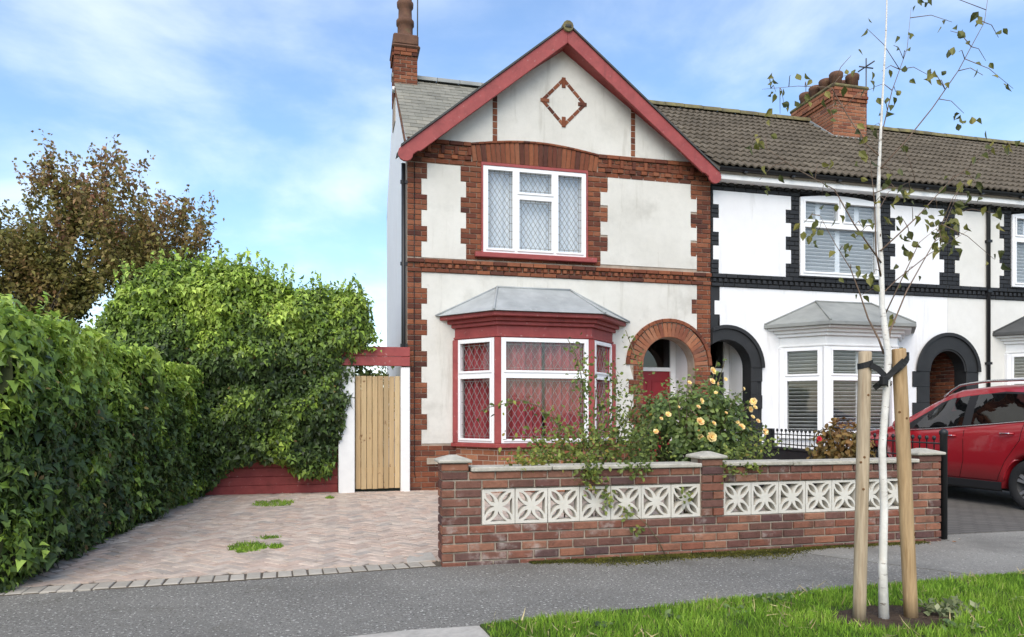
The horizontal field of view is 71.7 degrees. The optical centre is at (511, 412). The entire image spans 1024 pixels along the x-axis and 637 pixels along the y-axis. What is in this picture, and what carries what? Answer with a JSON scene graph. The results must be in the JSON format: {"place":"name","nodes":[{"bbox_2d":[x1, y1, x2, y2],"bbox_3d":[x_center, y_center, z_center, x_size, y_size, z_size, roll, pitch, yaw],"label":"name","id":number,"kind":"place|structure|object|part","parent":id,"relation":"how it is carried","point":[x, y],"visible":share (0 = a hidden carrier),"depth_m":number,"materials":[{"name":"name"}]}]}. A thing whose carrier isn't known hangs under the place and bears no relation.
{"place":"outdoors","nodes":[
{"label":"outdoors","id":0,"kind":"place"},
{"bbox_2d":[0,490,572,595],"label":"driveway","id":1,"kind":"structure","parent":0,"point":[319,533],"depth_m":6.76,"materials":[{"name":"beige brick"}]},
{"bbox_2d":[228,539,268,552],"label":"weed clump","id":2,"kind":"object","parent":1,"relation":"on","point":[241,548],"visible":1,"depth_m":6.44,"materials":[{"name":"green plant"}]},
{"bbox_2d":[256,534,280,539],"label":"weed clump","id":3,"kind":"object","parent":1,"relation":"on","point":[272,536],"visible":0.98,"depth_m":7.00,"materials":[{"name":"green plant"}]},
{"bbox_2d":[252,498,293,506],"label":"weed clump","id":4,"kind":"object","parent":1,"relation":"on","point":[275,503],"visible":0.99,"depth_m":9.60,"materials":[{"name":"green plant"}]},
{"bbox_2d":[268,542,283,548],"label":"weed clump","id":5,"kind":"object","parent":1,"relation":"on","point":[274,545],"visible":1,"depth_m":6.49,"materials":[{"name":"green plant"}]},
{"bbox_2d":[335,346,409,492],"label":"side gate","id":6,"kind":"structure","parent":1,"relation":"on","point":[353,470],"depth_m":11.10,"materials":[{"name":"brown wood"}]},
{"bbox_2d":[406,552,436,562],"bbox_3d":[-0.787,1.234,6.051,0.250,0.011,0.369,0,0,-14],"label":"cement patch","id":7,"kind":"object","parent":1,"relation":"on","point":[426,556],"visible":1,"depth_m":5.98,"materials":[{"name":"concrete"}]},
{"bbox_2d":[337,425,399,490],"bbox_3d":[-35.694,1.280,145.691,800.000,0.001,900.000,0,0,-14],"label":"ground","id":8,"kind":"structure","parent":0,"point":[387,489],"depth_m":11.84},
{"bbox_2d":[0,129,176,327],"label":"plum tree","id":9,"kind":"object","parent":8,"relation":"on","point":[36,265],"visible":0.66,"depth_m":14.22,"materials":[{"name":"brown plant"}]},
{"bbox_2d":[0,291,214,592],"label":"hedge","id":10,"kind":"object","parent":8,"relation":"on","point":[97,441],"visible":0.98,"depth_m":6.07,"materials":[{"name":"green plant"}]},
{"bbox_2d":[54,137,259,299],"bbox_3d":[-7.087,-1.994,15.652,4.952,6.527,4.826,0,0,-14],"label":"plum tree","id":11,"kind":"object","parent":8,"relation":"on","point":[141,230],"visible":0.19,"depth_m":13.98,"materials":[{"name":"brown plant"}]},
{"bbox_2d":[206,440,337,494],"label":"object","id":12,"kind":"structure","parent":8,"relation":"on","point":[256,478],"depth_m":10.84,"materials":[{"name":"red paint"}]},
{"bbox_2d":[83,243,382,496],"bbox_3d":[-4.183,-0.602,11.135,4.181,3.813,2.233,0,0,-14],"label":"ivy","id":13,"kind":"object","parent":12,"relation":"on","point":[263,351],"visible":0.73,"depth_m":10.40,"materials":[{"name":"green plant"}]},
{"bbox_2d":[355,345,394,466],"bbox_3d":[-2.867,-0.009,12.925,1.633,2.526,1.167,0,0,-14],"label":"shrub","id":14,"kind":"object","parent":8,"relation":"on","point":[360,372],"visible":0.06,"depth_m":12.82,"materials":[{"name":"green plant"}]},
{"bbox_2d":[387,0,720,492],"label":"end terrace house","id":15,"kind":"structure","parent":8,"relation":"on","point":[567,99],"depth_m":11.79,"materials":[{"name":"white paint"}]},
{"bbox_2d":[417,0,417,57],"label":"aerial mast","id":16,"kind":"object","parent":15,"relation":"attached to","point":[417,19],"visible":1,"depth_m":13.85,"materials":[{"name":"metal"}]},
{"bbox_2d":[458,337,493,442],"bbox_3d":[-0.565,-0.350,11.205,0.751,1.640,0.092,0,0,36],"label":"window","id":17,"kind":"structure","parent":15,"relation":"in","point":[462,374],"depth_m":11.20,"materials":[{"name":"white plastic"}]},
{"bbox_2d":[465,342,541,438],"bbox_3d":[-0.167,-0.375,11.204,1.248,1.750,0.328,0,0,10],"label":"curtain","id":18,"kind":"object","parent":15,"relation":"hanging from","point":[515,384],"visible":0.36,"depth_m":11.21,"materials":[{"name":"red fabric"}]},
{"bbox_2d":[488,171,579,252],"bbox_3d":[0.352,-3.345,11.926,1.800,1.530,0.053,0,0,-14],"label":"net curtain","id":19,"kind":"object","parent":15,"relation":"hanging from","point":[509,211],"visible":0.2,"depth_m":11.92,"materials":[{"name":"white fabric"}]},
{"bbox_2d":[483,165,585,256],"bbox_3d":[0.384,-3.335,11.794,1.777,1.425,0.092,0,0,-14],"label":"window","id":20,"kind":"structure","parent":15,"relation":"in","point":[517,196],"depth_m":11.78,"materials":[{"name":"white plastic"}]},
{"bbox_2d":[501,337,588,442],"bbox_3d":[0.520,-0.350,11.138,1.430,1.640,0.092,0,0,-14],"label":"window","id":21,"kind":"structure","parent":15,"relation":"in","point":[505,373],"depth_m":11.08,"materials":[{"name":"white plastic"}]},
{"bbox_2d":[545,343,608,438],"bbox_3d":[1.139,-0.375,11.527,1.346,1.750,0.308,0,0,-33],"label":"curtain","id":22,"kind":"object","parent":15,"relation":"hanging from","point":[560,385],"visible":0.27,"depth_m":11.33,"materials":[{"name":"red fabric"}]},
{"bbox_2d":[595,340,611,439],"bbox_3d":[1.479,-0.350,11.706,0.092,1.640,0.791,0,0,29],"label":"window","id":23,"kind":"structure","parent":15,"relation":"in","point":[600,375],"depth_m":11.70,"materials":[{"name":"white plastic"}]},
{"bbox_2d":[643,371,669,460],"bbox_3d":[2.540,0.210,13.083,0.800,1.960,0.054,0,0,-14],"label":"front door","id":24,"kind":"structure","parent":15,"relation":"in","point":[654,381],"depth_m":13.09,"materials":[{"name":"red wood"}]},
{"bbox_2d":[649,70,981,450],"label":"terraced house","id":25,"kind":"structure","parent":8,"relation":"on","point":[792,334],"depth_m":13.05,"materials":[{"name":"white paint"}]},
{"bbox_2d":[710,372,722,434],"bbox_3d":[3.679,0.210,13.370,0.650,1.960,0.040,0,0,-14],"label":"front door","id":26,"kind":"structure","parent":25,"relation":"in","point":[711,373],"depth_m":13.41,"materials":[{"name":"black paint"}]},
{"bbox_2d":[784,346,821,434],"bbox_3d":[5.216,-0.390,12.685,0.666,1.560,0.175,0,0,35],"label":"window","id":27,"kind":"structure","parent":25,"relation":"in","point":[810,376],"depth_m":12.71,"materials":[{"name":"white plastic"}]},
{"bbox_2d":[799,196,878,278],"bbox_3d":[6.092,-3.265,13.208,1.720,1.510,0.171,0,0,-14],"label":"window","id":28,"kind":"structure","parent":25,"relation":"in","point":[809,255],"depth_m":13.21,"materials":[{"name":"white plastic"}]},
{"bbox_2d":[829,346,894,432],"bbox_3d":[6.209,-0.390,12.646,1.380,1.560,0.175,0,0,-14],"label":"window","id":29,"kind":"structure","parent":25,"relation":"in","point":[834,376],"depth_m":12.63,"materials":[{"name":"white plastic"}]},
{"bbox_2d":[858,58,874,131],"bbox_3d":[7.893,-6.975,15.781,0.425,1.850,0.312,0,0,41],"label":"aerial mast","id":30,"kind":"object","parent":25,"relation":"on","point":[865,66],"visible":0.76,"depth_m":15.77,"materials":[{"name":"metal"}]},
{"bbox_2d":[867,124,1023,392],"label":"terraced house","id":31,"kind":"structure","parent":8,"relation":"on","point":[985,310],"depth_m":14.02,"materials":[{"name":"white paint"}]},
{"bbox_2d":[1011,214,1023,286],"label":"window","id":32,"kind":"structure","parent":31,"relation":"in","point":[1017,220],"depth_m":14.11,"materials":[{"name":"white plastic"}]},
{"bbox_2d":[1011,353,1023,384],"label":"window","id":33,"kind":"structure","parent":31,"relation":"in","point":[1021,355],"depth_m":14.01,"materials":[{"name":"white plastic"}]},
{"bbox_2d":[0,539,985,636],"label":"pavement","id":34,"kind":"structure","parent":0,"point":[353,604],"depth_m":4.82,"materials":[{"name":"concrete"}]},
{"bbox_2d":[349,626,489,636],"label":"concrete edging","id":35,"kind":"object","parent":34,"relation":"on","point":[472,631],"visible":1,"depth_m":3.98,"materials":[{"name":"grey concrete"}]},
{"bbox_2d":[434,448,945,566],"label":"garden wall","id":36,"kind":"structure","parent":34,"relation":"on","point":[470,534],"depth_m":6.24,"materials":[{"name":"brick"}]},
{"bbox_2d":[600,485,692,554],"bbox_3d":[1.173,0.934,6.146,0.878,0.636,0.073,0,0,-13],"label":"wall sprig","id":37,"kind":"object","parent":36,"relation":"attached to","point":[630,514],"depth_m":6.10,"materials":[{"name":"green plant"}]},
{"bbox_2d":[529,540,929,568],"bbox_3d":[2.122,1.248,6.148,3.974,0.040,0.545,0,0,-14],"label":"moss","id":38,"kind":"object","parent":34,"relation":"on","point":[718,554],"visible":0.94,"depth_m":6.15,"materials":[{"name":"green plant"}]},
{"bbox_2d":[791,531,1023,574],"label":"crossing","id":39,"kind":"object","parent":34,"relation":"on","point":[989,553],"visible":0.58,"depth_m":6.27,"materials":[{"name":"concrete"}]},
{"bbox_2d":[0,0,1023,386],"label":"sky","id":40,"kind":"structure","parent":0,"point":[280,109],"materials":[{"name":"blue"}]},
{"bbox_2d":[538,487,815,515],"bbox_3d":[1.438,1.248,9.258,5.200,0.003,5.500,0,0,-14],"label":"front garden","id":41,"kind":"object","parent":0,"point":[653,489],"visible":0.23,"depth_m":9.96,"materials":[{"name":"green plant"}]},
{"bbox_2d":[477,330,791,516],"bbox_3d":[1.306,0.213,6.667,3.297,2.075,1.128,0,0,-14],"label":"climbing rose","id":42,"kind":"object","parent":41,"relation":"on","point":[596,439],"visible":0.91,"depth_m":6.61,"materials":[{"name":"green plant"}]},
{"bbox_2d":[624,357,768,512],"bbox_3d":[1.906,0.343,7.486,1.524,1.823,1.127,0,0,-14],"label":"rose bush","id":43,"kind":"object","parent":41,"relation":"on","point":[690,433],"visible":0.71,"depth_m":7.19,"materials":[{"name":"green plant"}]},
{"bbox_2d":[730,427,947,539],"bbox_3d":[3.930,0.703,9.740,0.298,1.095,5.561,0,0,-10],"label":"railing","id":44,"kind":"object","parent":41,"relation":"on","point":[792,453],"visible":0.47,"depth_m":8.20,"materials":[{"name":"black metal"}]},
{"bbox_2d":[805,416,875,506],"bbox_3d":[3.662,0.646,8.072,0.991,1.215,0.785,0,0,-14],"label":"shrub","id":45,"kind":"object","parent":41,"relation":"on","point":[837,449],"visible":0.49,"depth_m":8.03,"materials":[{"name":"brown plant"}]},
{"bbox_2d":[480,568,1023,636],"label":"verge","id":46,"kind":"structure","parent":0,"point":[642,612],"depth_m":4.14,"materials":[{"name":"green plant"}]},
{"bbox_2d":[595,587,1023,629],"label":"verge weeds","id":47,"kind":"object","parent":46,"relation":"on","point":[945,620],"visible":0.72,"depth_m":4.24,"materials":[{"name":"green plant"}]},
{"bbox_2d":[823,605,952,629],"bbox_3d":[2.293,1.228,4.258,0.879,0.007,0.491,0,0,-14],"label":"soil patch","id":48,"kind":"object","parent":46,"relation":"on","point":[896,614],"visible":0.34,"depth_m":4.22,"materials":[{"name":"brown soil"}]},
{"bbox_2d":[852,351,871,620],"bbox_3d":[2.087,0.442,4.219,0.123,1.618,0.076,0,0,-23],"label":"tree stake","id":49,"kind":"object","parent":48,"relation":"on","point":[862,494],"visible":0.94,"depth_m":4.19,"materials":[{"name":"brown wood"}]},
{"bbox_2d":[745,0,1020,618],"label":"birch tree","id":50,"kind":"object","parent":48,"relation":"on","point":[883,595],"visible":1,"depth_m":4.22,"materials":[{"name":"white plant"}]},
{"bbox_2d":[857,352,908,389],"bbox_3d":[2.217,-0.249,4.222,0.299,0.229,0.114,0,0,-3],"label":"tree tie","id":51,"kind":"object","parent":50,"relation":"attached to","point":[898,367],"visible":0.89,"depth_m":4.18,"materials":[{"name":"rubber"}]},
{"bbox_2d":[891,348,918,617],"bbox_3d":[2.356,0.433,4.245,0.174,1.638,0.087,0,0,-14],"label":"tree stake","id":52,"kind":"object","parent":48,"relation":"on","point":[905,493],"visible":0.94,"depth_m":4.22,"materials":[{"name":"brown wood"}]},
{"bbox_2d":[900,596,991,617],"bbox_3d":[2.621,1.182,4.319,0.527,0.170,0.286,0,0,-14],"label":"silver weed","id":53,"kind":"object","parent":48,"relation":"on","point":[949,606],"visible":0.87,"depth_m":4.29,"materials":[{"name":"plant"}]},
{"bbox_2d":[770,484,1023,534],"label":"neighbour driveway","id":54,"kind":"structure","parent":0,"point":[971,510],"depth_m":8.81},
{"bbox_2d":[850,378,1023,508],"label":"parked car","id":55,"kind":"object","parent":54,"relation":"on","point":[984,426],"visible":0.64,"depth_m":9.65,"materials":[{"name":"red metal"}]},
{"bbox_3d":[6.285,-0.011,10.363,0.188,0.471,0.880,0,0,-14],"label":"side window","id":56,"kind":"part","parent":55,"relation":"part of","materials":[{"name":"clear glass"}]},
{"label":"side window","id":57,"kind":"part","parent":55,"relation":"part of","materials":[{"name":"black glass"}]}
]}

